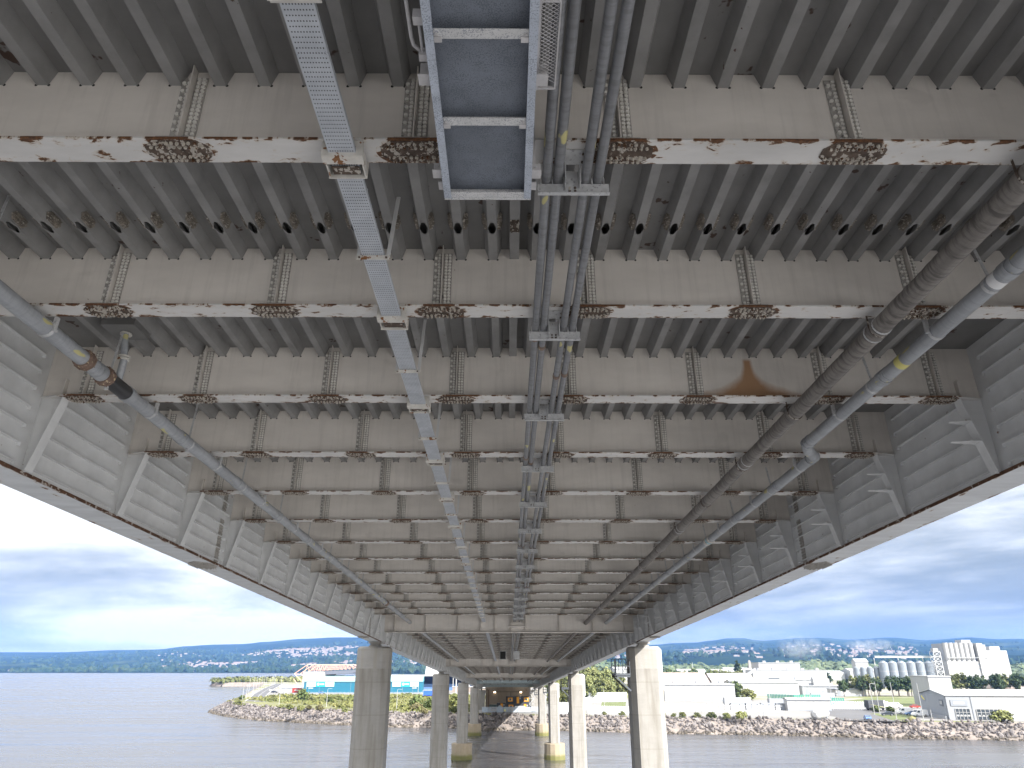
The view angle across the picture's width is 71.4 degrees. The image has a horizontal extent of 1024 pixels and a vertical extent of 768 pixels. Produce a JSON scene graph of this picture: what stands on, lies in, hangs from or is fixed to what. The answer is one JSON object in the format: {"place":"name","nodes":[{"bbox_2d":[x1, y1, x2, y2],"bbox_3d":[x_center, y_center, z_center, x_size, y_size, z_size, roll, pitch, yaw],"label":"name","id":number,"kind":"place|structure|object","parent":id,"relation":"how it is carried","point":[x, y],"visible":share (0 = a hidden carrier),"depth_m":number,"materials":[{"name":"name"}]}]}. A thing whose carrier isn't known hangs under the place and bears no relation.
{"place":"outdoors","nodes":[
{"label":"outdoors","id":0,"kind":"place"},
{"bbox_2d":[245,684,282,701],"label":"road","id":1,"kind":"structure","parent":0,"point":[263,694],"depth_m":492.72,"materials":[{"name":"asphalt"}]},
{"bbox_2d":[226,692,626,716],"bbox_3d":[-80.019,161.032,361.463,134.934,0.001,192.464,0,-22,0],"label":"meadow","id":2,"kind":"structure","parent":0,"point":[273,703],"depth_m":341.90,"materials":[{"name":"plant"}]},
{"bbox_2d":[297,688,310,700],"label":"bush","id":3,"kind":"object","parent":2,"relation":"on","point":[303,694],"visible":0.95,"depth_m":368.45,"materials":[{"name":"green plant"}]},
{"bbox_2d":[0,673,1023,767],"bbox_3d":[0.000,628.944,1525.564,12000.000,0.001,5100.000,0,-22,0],"label":"water","id":4,"kind":"structure","parent":0,"point":[107,720],"depth_m":208.11,"materials":[{"name":"grey liquid"}]},
{"bbox_2d":[349,642,391,767],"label":"bridge pier","id":5,"kind":"structure","parent":4,"relation":"in","point":[369,731],"depth_m":56.49,"materials":[{"name":"concrete"}]},
{"bbox_2d":[0,0,1023,688],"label":"road bridge","id":6,"kind":"structure","parent":5,"relation":"on","point":[800,190],"depth_m":12.95,"materials":[{"name":"paint"}]},
{"bbox_2d":[0,195,411,623],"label":"drain pipe","id":7,"kind":"object","parent":6,"relation":"attached to","point":[123,330],"visible":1,"depth_m":15.16,"materials":[{"name":"metal"}]},
{"bbox_2d":[267,0,321,2],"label":"tray hanger","id":8,"kind":"object","parent":6,"relation":"hanging from","point":[295,1],"visible":1,"depth_m":6.75,"materials":[{"name":"paint"}]},
{"bbox_2d":[280,3,485,621],"bbox_3d":[-2.194,7.677,32.225,0.330,0.072,60.450,0,-24,0],"label":"cable tray","id":9,"kind":"object","parent":8,"relation":"hanging from","point":[305,30],"visible":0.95,"depth_m":9.41,"materials":[{"name":"grey metal"}]},
{"bbox_2d":[321,140,368,178],"bbox_3d":[-2.058,-2.778,8.833,0.500,0.250,0.405,0,-24,0],"label":"tray cleat","id":10,"kind":"object","parent":6,"relation":"attached to","point":[358,157],"visible":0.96,"depth_m":8.71,"materials":[{"name":"metal"}]},
{"bbox_2d":[356,189,400,259],"bbox_3d":[-2.047,-2.422,10.970,0.535,1.367,0.314,0,-24,0],"label":"tray hanger","id":11,"kind":"object","parent":6,"relation":"hanging from","point":[359,256],"visible":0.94,"depth_m":10.71,"materials":[{"name":"paint"}]},
{"bbox_2d":[377,306,408,329],"bbox_3d":[-2.079,-1.152,12.488,0.500,0.250,0.405,0,-24,0],"label":"tray cleat","id":12,"kind":"object","parent":6,"relation":"attached to","point":[391,322],"visible":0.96,"depth_m":12.35,"materials":[{"name":"metal"}]},
{"bbox_2d":[395,320,426,372],"bbox_3d":[-2.068,-0.796,14.624,0.535,1.367,0.313,0,-24,0],"label":"tray hanger","id":13,"kind":"object","parent":6,"relation":"hanging from","point":[420,354],"visible":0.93,"depth_m":14.43,"materials":[{"name":"paint"}]},
{"bbox_2d":[407,396,430,412],"bbox_3d":[-2.100,0.475,16.142,0.500,0.250,0.405,0,-24,0],"label":"tray cleat","id":14,"kind":"object","parent":6,"relation":"attached to","point":[420,408],"visible":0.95,"depth_m":16.00,"materials":[{"name":"metal"}]},
{"bbox_2d":[418,403,441,439],"bbox_3d":[-2.089,0.831,18.279,0.535,1.367,0.314,0,-24,0],"label":"tray hanger","id":15,"kind":"object","parent":6,"relation":"hanging from","point":[437,432],"visible":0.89,"depth_m":18.00,"materials":[{"name":"paint"}]},
{"bbox_2d":[426,453,444,465],"bbox_3d":[-2.122,2.101,19.796,0.500,0.250,0.405,0,-24,0],"label":"tray cleat","id":16,"kind":"object","parent":6,"relation":"attached to","point":[441,462],"visible":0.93,"depth_m":19.63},
{"bbox_2d":[439,492,454,502],"bbox_3d":[-2.143,3.727,23.451,0.500,0.250,0.405,0,-24,0],"label":"tray cleat","id":17,"kind":"object","parent":6,"relation":"attached to","point":[448,500],"visible":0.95,"depth_m":23.30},
{"bbox_2d":[421,633,482,680],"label":"drain pipe","id":18,"kind":"object","parent":6,"relation":"attached to","point":[437,644],"visible":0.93,"depth_m":87.54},
{"bbox_2d":[404,0,561,199],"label":"inspection walkway","id":19,"kind":"structure","parent":6,"relation":"hanging from","point":[483,75],"depth_m":7.30,"materials":[{"name":"metal"}]},
{"bbox_2d":[517,543,537,552],"bbox_3d":[0.659,7.122,30.934,0.910,0.381,0.510,0,-24,0],"label":"conduit bracket","id":20,"kind":"object","parent":6,"relation":"attached to","point":[526,549],"visible":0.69,"depth_m":31.04,"materials":[{"name":"metal"}]},
{"bbox_2d":[518,521,541,532],"bbox_3d":[0.680,5.496,27.280,0.910,0.381,0.510,0,-24,0],"label":"conduit bracket","id":21,"kind":"object","parent":6,"relation":"attached to","point":[528,529],"visible":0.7,"depth_m":27.39,"materials":[{"name":"metal"}]},
{"bbox_2d":[519,493,546,507],"bbox_3d":[0.701,3.869,23.626,0.910,0.381,0.510,0,-24,0],"label":"conduit bracket","id":22,"kind":"object","parent":6,"relation":"attached to","point":[532,503],"visible":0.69,"depth_m":23.72,"materials":[{"name":"metal"}]},
{"bbox_2d":[521,455,553,471],"bbox_3d":[0.722,2.243,19.971,0.910,0.381,0.510,0,-24,0],"label":"conduit bracket","id":23,"kind":"object","parent":6,"relation":"attached to","point":[536,467],"visible":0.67,"depth_m":20.08,"materials":[{"name":"metal"}]},
{"bbox_2d":[509,0,566,680],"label":"conduit pipe","id":24,"kind":"object","parent":6,"relation":"attached to","point":[550,122],"visible":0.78,"depth_m":9.89,"materials":[{"name":"metal"}]},
{"bbox_2d":[524,399,563,420],"bbox_3d":[0.743,0.617,16.317,0.910,0.381,0.510,0,-24,0],"label":"conduit bracket","id":25,"kind":"object","parent":6,"relation":"attached to","point":[543,415],"visible":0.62,"depth_m":16.41,"materials":[{"name":"metal"}]},
{"bbox_2d":[510,0,581,673],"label":"conduit pipe","id":26,"kind":"object","parent":6,"relation":"attached to","point":[572,28],"visible":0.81,"depth_m":9.44,"materials":[{"name":"metal"}]},
{"bbox_2d":[527,633,576,681],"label":"drain pipe","id":27,"kind":"object","parent":6,"relation":"attached to","point":[563,645],"visible":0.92,"depth_m":88.50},
{"bbox_2d":[529,311,580,340],"bbox_3d":[0.765,-1.010,12.662,0.910,0.381,0.510,0,-24,0],"label":"conduit bracket","id":28,"kind":"object","parent":6,"relation":"attached to","point":[553,333],"visible":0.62,"depth_m":12.76,"materials":[{"name":"metal"}]},
{"bbox_2d":[533,633,594,680],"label":"drain pipe","id":29,"kind":"object","parent":6,"relation":"attached to","point":[578,644],"visible":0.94,"depth_m":87.93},
{"bbox_2d":[512,0,618,671],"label":"conduit pipe","id":30,"kind":"object","parent":6,"relation":"attached to","point":[607,28],"visible":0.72,"depth_m":9.44,"materials":[{"name":"metal"}]},
{"bbox_2d":[511,0,634,680],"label":"conduit pipe","id":31,"kind":"object","parent":6,"relation":"attached to","point":[624,27],"visible":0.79,"depth_m":9.45,"materials":[{"name":"metal"}]},
{"bbox_2d":[537,149,609,195],"bbox_3d":[0.786,-2.636,9.008,0.910,0.381,0.510,0,-24,0],"label":"conduit bracket","id":32,"kind":"object","parent":6,"relation":"attached to","point":[572,185],"visible":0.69,"depth_m":9.10,"materials":[{"name":"metal"}]},
{"bbox_2d":[584,159,1023,624],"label":"wrapped pipe","id":33,"kind":"object","parent":6,"relation":"attached to","point":[993,213],"visible":1,"depth_m":12.47,"materials":[{"name":"metal"}]},
{"bbox_2d":[604,244,1023,623],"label":"drain pipe","id":34,"kind":"object","parent":6,"relation":"attached to","point":[1007,270],"visible":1,"depth_m":14.75,"materials":[{"name":"metal"}]},
{"bbox_2d":[429,671,448,767],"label":"bridge pier","id":35,"kind":"structure","parent":4,"relation":"in","point":[439,723],"depth_m":113.99,"materials":[{"name":"concrete"}]},
{"bbox_2d":[451,681,471,760],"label":"bridge pier","id":36,"kind":"structure","parent":4,"relation":"in","point":[461,748],"depth_m":171.37,"materials":[{"name":"concrete"}]},
{"bbox_2d":[468,686,480,735],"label":"bridge pier","id":37,"kind":"structure","parent":4,"relation":"in","point":[474,727],"depth_m":230.44,"materials":[{"name":"concrete"}]},
{"bbox_2d":[534,686,548,735],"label":"bridge pier","id":38,"kind":"structure","parent":4,"relation":"in","point":[541,727],"depth_m":230.53,"materials":[{"name":"concrete"}]},
{"bbox_2d":[543,681,564,760],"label":"bridge pier","id":39,"kind":"structure","parent":4,"relation":"in","point":[554,748],"depth_m":171.44,"materials":[{"name":"concrete"}]},
{"bbox_2d":[560,671,586,767],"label":"bridge pier","id":40,"kind":"structure","parent":4,"relation":"in","point":[575,687],"depth_m":114.23,"materials":[{"name":"concrete"}]},
{"bbox_2d":[611,642,668,767],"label":"bridge pier","id":41,"kind":"structure","parent":4,"relation":"in","point":[647,717],"depth_m":56.65,"materials":[{"name":"concrete"}]},
{"bbox_2d":[0,637,1023,673],"bbox_3d":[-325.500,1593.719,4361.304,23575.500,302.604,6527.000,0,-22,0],"label":"hills","id":42,"kind":"structure","parent":0,"point":[726,659],"depth_m":5192.48,"materials":[{"name":"plant"}]},
{"bbox_2d":[0,639,1023,673],"bbox_3d":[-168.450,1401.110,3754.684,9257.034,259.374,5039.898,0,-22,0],"label":"woodland","id":43,"kind":"object","parent":42,"relation":"on","point":[400,664],"visible":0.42,"depth_m":3525.86,"materials":[{"name":"plant"}]},
{"bbox_2d":[158,644,917,667],"bbox_3d":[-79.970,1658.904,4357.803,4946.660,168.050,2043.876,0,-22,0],"label":"houses","id":44,"kind":"structure","parent":42,"relation":"on","point":[707,651],"depth_m":4565.94,"materials":[{"name":"white"}]},
{"bbox_2d":[161,643,915,666],"bbox_3d":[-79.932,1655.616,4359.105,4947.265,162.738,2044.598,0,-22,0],"label":"roofs","id":45,"kind":"structure","parent":44,"relation":"on","point":[404,660],"depth_m":4289.23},
{"bbox_2d":[0,484,1023,651],"label":"sky","id":46,"kind":"structure","parent":0,"point":[69,582],"materials":[{"name":"white"}]},
{"bbox_2d":[506,704,528,706],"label":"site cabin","id":47,"kind":"object","parent":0,"point":[514,705],"visible":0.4,"depth_m":283.64,"materials":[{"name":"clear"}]},
{"bbox_2d":[506,696,528,703],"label":"site cabin","id":48,"kind":"object","parent":47,"relation":"on","point":[517,699],"visible":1,"depth_m":284.31,"materials":[{"name":"blue metal"}]},
{"bbox_2d":[208,682,1023,740],"bbox_3d":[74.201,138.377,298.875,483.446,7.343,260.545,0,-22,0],"label":"boulder bank","id":49,"kind":"object","parent":0,"point":[227,707],"visible":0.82,"depth_m":238.92,"materials":[{"name":"stone"}]},
{"bbox_2d":[988,709,1013,721],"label":"bush","id":50,"kind":"object","parent":49,"relation":"on","point":[998,715],"visible":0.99,"depth_m":223.56,"materials":[{"name":"green plant"}]},
{"bbox_2d":[235,680,1023,722],"bbox_3d":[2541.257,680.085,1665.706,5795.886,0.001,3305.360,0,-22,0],"label":"ground","id":51,"kind":"structure","parent":0,"point":[885,693],"depth_m":440.99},
{"bbox_2d":[210,674,555,683],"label":"gorse scrub","id":52,"kind":"object","parent":51,"relation":"on","point":[227,679],"visible":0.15,"depth_m":843.37,"materials":[{"name":"green plant"}]},
{"bbox_2d":[248,688,533,694],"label":"stadium car park","id":53,"kind":"structure","parent":51,"relation":"on","point":[278,692],"depth_m":474.24,"materials":[{"name":"asphalt"}]},
{"bbox_2d":[279,685,303,691],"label":"stadium shed","id":54,"kind":"structure","parent":53,"relation":"on","point":[286,688],"depth_m":501.24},
{"bbox_2d":[294,664,393,684],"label":"stand","id":55,"kind":"object","parent":53,"relation":"on","point":[321,673],"visible":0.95,"depth_m":539.78,"materials":[{"name":"blue paint"}]},
{"bbox_2d":[304,676,424,692],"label":"teal stand","id":56,"kind":"object","parent":53,"relation":"on","point":[344,684],"visible":0.55,"depth_m":483.29,"materials":[{"name":"metal"}]},
{"bbox_2d":[391,675,470,689],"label":"covered stand","id":57,"kind":"object","parent":53,"relation":"on","point":[428,681],"visible":0.04,"depth_m":550.36,"materials":[{"name":"blue paint"}]},
{"bbox_2d":[478,687,537,709],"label":"bridge abutment","id":58,"kind":"object","parent":51,"relation":"on","point":[487,696],"visible":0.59,"depth_m":294.45,"materials":[{"name":"concrete"}]},
{"bbox_2d":[597,666,617,698],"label":"tree","id":59,"kind":"object","parent":51,"relation":"on","point":[608,674],"visible":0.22,"depth_m":391.50,"materials":[{"name":"green plant"}]},
{"bbox_2d":[663,673,709,682],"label":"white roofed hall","id":60,"kind":"structure","parent":51,"relation":"on","point":[684,677],"depth_m":508.43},
{"bbox_2d":[706,673,752,682],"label":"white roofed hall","id":61,"kind":"structure","parent":51,"relation":"on","point":[715,677],"depth_m":509.38,"materials":[{"name":"metal"}]},
{"bbox_2d":[727,680,742,696],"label":"bush","id":62,"kind":"object","parent":51,"relation":"on","point":[738,688],"visible":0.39,"depth_m":383.75,"materials":[{"name":"green plant"}]},
{"bbox_2d":[469,700,1023,721],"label":"works yard","id":63,"kind":"structure","parent":51,"relation":"on","point":[785,714],"depth_m":273.18,"materials":[{"name":"concrete"}]},
{"bbox_2d":[559,682,567,705],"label":"tree","id":64,"kind":"object","parent":63,"relation":"on","point":[563,696],"visible":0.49,"depth_m":320.31,"materials":[{"name":"green plant"}]},
{"bbox_2d":[579,667,600,698],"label":"tree","id":65,"kind":"object","parent":63,"relation":"on","point":[592,671],"visible":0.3,"depth_m":385.40,"materials":[{"name":"green plant"}]},
{"bbox_2d":[585,675,597,700],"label":"tree","id":66,"kind":"object","parent":63,"relation":"on","point":[589,687],"visible":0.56,"depth_m":357.51,"materials":[{"name":"green plant"}]},
{"bbox_2d":[594,678,613,699],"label":"tree","id":67,"kind":"object","parent":63,"relation":"on","point":[605,684],"visible":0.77,"depth_m":372.47,"materials":[{"name":"green plant"}]},
{"bbox_2d":[588,692,626,701],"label":"palisade fence","id":68,"kind":"object","parent":63,"relation":"on","point":[609,699],"visible":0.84,"depth_m":359.60,"materials":[{"name":"metal"}]},
{"bbox_2d":[588,706,628,713],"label":"palisade fence","id":69,"kind":"object","parent":63,"relation":"on","point":[612,709],"visible":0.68,"depth_m":267.96,"materials":[{"name":"metal"}]},
{"bbox_2d":[601,702,625,706],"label":"grass bank","id":70,"kind":"structure","parent":63,"relation":"on","point":[615,704],"depth_m":331.99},
{"bbox_2d":[664,681,734,700],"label":"white warehouse","id":71,"kind":"structure","parent":63,"relation":"on","point":[695,691],"depth_m":368.63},
{"bbox_2d":[665,704,780,711],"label":"palisade fence","id":72,"kind":"object","parent":63,"relation":"on","point":[685,707],"visible":0.82,"depth_m":279.23,"materials":[{"name":"metal"}]},
{"bbox_2d":[722,697,750,704],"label":"parked trailer","id":73,"kind":"object","parent":63,"relation":"on","point":[729,700],"visible":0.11,"depth_m":316.09,"materials":[{"name":"white metal"}]},
{"bbox_2d":[740,688,756,699],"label":"bush","id":74,"kind":"object","parent":63,"relation":"on","point":[747,692],"visible":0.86,"depth_m":375.06,"materials":[{"name":"green plant"}]},
{"bbox_2d":[782,697,831,710],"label":"yard building","id":75,"kind":"structure","parent":63,"relation":"on","point":[802,703],"depth_m":285.19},
{"bbox_2d":[810,708,829,719],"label":"white tank","id":76,"kind":"object","parent":63,"relation":"on","point":[818,714],"visible":0.97,"depth_m":236.26,"materials":[{"name":"metal"}]},
{"bbox_2d":[831,700,884,708],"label":"palisade fence","id":77,"kind":"object","parent":63,"relation":"on","point":[850,704],"visible":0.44,"depth_m":295.70,"materials":[{"name":"metal"}]},
{"bbox_2d":[909,675,952,704],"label":"white box store","id":78,"kind":"structure","parent":63,"relation":"on","point":[924,682],"depth_m":320.24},
{"bbox_2d":[917,689,1023,720],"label":"showroom","id":79,"kind":"structure","parent":63,"relation":"on","point":[965,704],"depth_m":236.45,"materials":[{"name":"white metal"}]},
{"bbox_2d":[724,679,799,695],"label":"white hall","id":80,"kind":"structure","parent":51,"relation":"on","point":[759,687],"depth_m":432.86,"materials":[{"name":"metal"}]},
{"bbox_2d":[751,661,799,669],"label":"process block","id":81,"kind":"structure","parent":51,"relation":"on","point":[776,665],"depth_m":622.65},
{"bbox_2d":[745,668,826,678],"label":"conveyor house","id":82,"kind":"structure","parent":51,"relation":"on","point":[788,673],"depth_m":581.21,"materials":[{"name":"white metal"}]},
{"bbox_2d":[589,659,1023,676],"bbox_3d":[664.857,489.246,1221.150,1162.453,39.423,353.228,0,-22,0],"label":"ridge wood","id":83,"kind":"object","parent":51,"relation":"on","point":[812,664],"visible":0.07,"depth_m":1222.15,"materials":[{"name":"plant"}]},
{"bbox_2d":[799,679,838,694],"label":"substation","id":84,"kind":"object","parent":51,"relation":"on","point":[817,685],"visible":0.68,"depth_m":452.08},
{"bbox_2d":[826,671,844,679],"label":"industrial shed","id":85,"kind":"structure","parent":51,"relation":"on","point":[837,675],"depth_m":977.17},
{"bbox_2d":[836,679,848,696],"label":"pine tree","id":86,"kind":"object","parent":51,"relation":"on","point":[843,685],"visible":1,"depth_m":422.57,"materials":[{"name":"green plant"}]},
{"bbox_2d":[826,688,866,695],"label":"garden store","id":87,"kind":"structure","parent":51,"relation":"on","point":[851,692],"depth_m":427.98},
{"bbox_2d":[851,659,868,676],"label":"hoist house","id":88,"kind":"structure","parent":51,"relation":"on","point":[859,663],"depth_m":644.99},
{"bbox_2d":[855,675,866,696],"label":"pine tree","id":89,"kind":"object","parent":51,"relation":"on","point":[859,682],"visible":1,"depth_m":426.38,"materials":[{"name":"green plant"}]},
{"bbox_2d":[878,661,889,686],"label":"grain silo","id":90,"kind":"object","parent":51,"relation":"on","point":[884,669],"visible":0.74,"depth_m":628.41,"materials":[{"name":"silver metal"}]},
{"bbox_2d":[884,675,899,696],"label":"pine tree","id":91,"kind":"object","parent":51,"relation":"on","point":[888,680],"visible":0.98,"depth_m":425.06,"materials":[{"name":"green plant"}]},
{"bbox_2d":[888,661,898,677],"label":"grain silo","id":92,"kind":"object","parent":51,"relation":"on","point":[893,667],"visible":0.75,"depth_m":628.65,"materials":[{"name":"silver metal"}]},
{"bbox_2d":[871,713,916,720],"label":"grass verge","id":93,"kind":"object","parent":51,"relation":"on","point":[899,717],"depth_m":250.41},
{"bbox_2d":[897,661,907,677],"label":"grain silo","id":94,"kind":"object","parent":51,"relation":"on","point":[902,668],"visible":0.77,"depth_m":628.50,"materials":[{"name":"silver metal"}]},
{"bbox_2d":[874,656,938,666],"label":"conveyor gallery","id":95,"kind":"object","parent":51,"relation":"on","point":[922,657],"visible":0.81,"depth_m":634.67,"materials":[{"name":"metal"}]},
{"bbox_2d":[901,676,911,696],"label":"pine tree","id":96,"kind":"object","parent":51,"relation":"on","point":[906,682],"visible":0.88,"depth_m":425.95,"materials":[{"name":"green plant"}]},
{"bbox_2d":[906,661,916,676],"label":"grain silo","id":97,"kind":"object","parent":51,"relation":"on","point":[911,667],"visible":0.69,"depth_m":628.80,"materials":[{"name":"silver metal"}]},
{"bbox_2d":[915,661,925,674],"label":"grain silo","id":98,"kind":"object","parent":51,"relation":"on","point":[920,667],"visible":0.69,"depth_m":628.78,"materials":[{"name":"silver metal"}]},
{"bbox_2d":[924,661,935,675],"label":"grain silo","id":99,"kind":"object","parent":51,"relation":"on","point":[929,668],"visible":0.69,"depth_m":628.76,"materials":[{"name":"silver metal"}]},
{"bbox_2d":[929,648,944,675],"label":"lattice tower","id":100,"kind":"structure","parent":51,"relation":"on","point":[933,650],"depth_m":627.87,"materials":[{"name":"metal"}]},
{"bbox_2d":[931,640,982,678],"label":"malting works","id":101,"kind":"structure","parent":51,"relation":"on","point":[958,656],"depth_m":626.83,"materials":[{"name":"metal"}]},
{"bbox_2d":[952,672,969,688],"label":"pine tree","id":102,"kind":"object","parent":51,"relation":"on","point":[963,678],"visible":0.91,"depth_m":430.27,"materials":[{"name":"green plant"}]},
{"bbox_2d":[965,675,981,688],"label":"tree","id":103,"kind":"object","parent":51,"relation":"on","point":[975,683],"visible":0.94,"depth_m":427.11,"materials":[{"name":"green plant"}]},
{"bbox_2d":[972,643,1011,678],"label":"white tower block","id":104,"kind":"structure","parent":51,"relation":"on","point":[992,659],"depth_m":624.15,"materials":[{"name":"concrete"}]},
{"bbox_2d":[988,673,1006,688],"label":"tree","id":105,"kind":"object","parent":51,"relation":"on","point":[997,679],"visible":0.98,"depth_m":425.20,"materials":[{"name":"green plant"}]},
{"bbox_2d":[1005,673,1022,688],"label":"tree","id":106,"kind":"object","parent":51,"relation":"on","point":[1016,682],"visible":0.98,"depth_m":433.01,"materials":[{"name":"green plant"}]},
{"bbox_2d":[809,708,910,720],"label":"access road","id":107,"kind":"structure","parent":0,"point":[852,714],"depth_m":264.20,"materials":[{"name":"asphalt"}]},
{"bbox_2d":[864,700,888,709],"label":"parked lorry","id":108,"kind":"object","parent":107,"relation":"on","point":[868,704],"visible":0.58,"depth_m":287.70,"materials":[{"name":"white paint"}]},
{"bbox_2d":[840,698,920,706],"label":"lawn","id":109,"kind":"structure","parent":0,"point":[905,702],"depth_m":372.67,"materials":[{"name":"green plant"}]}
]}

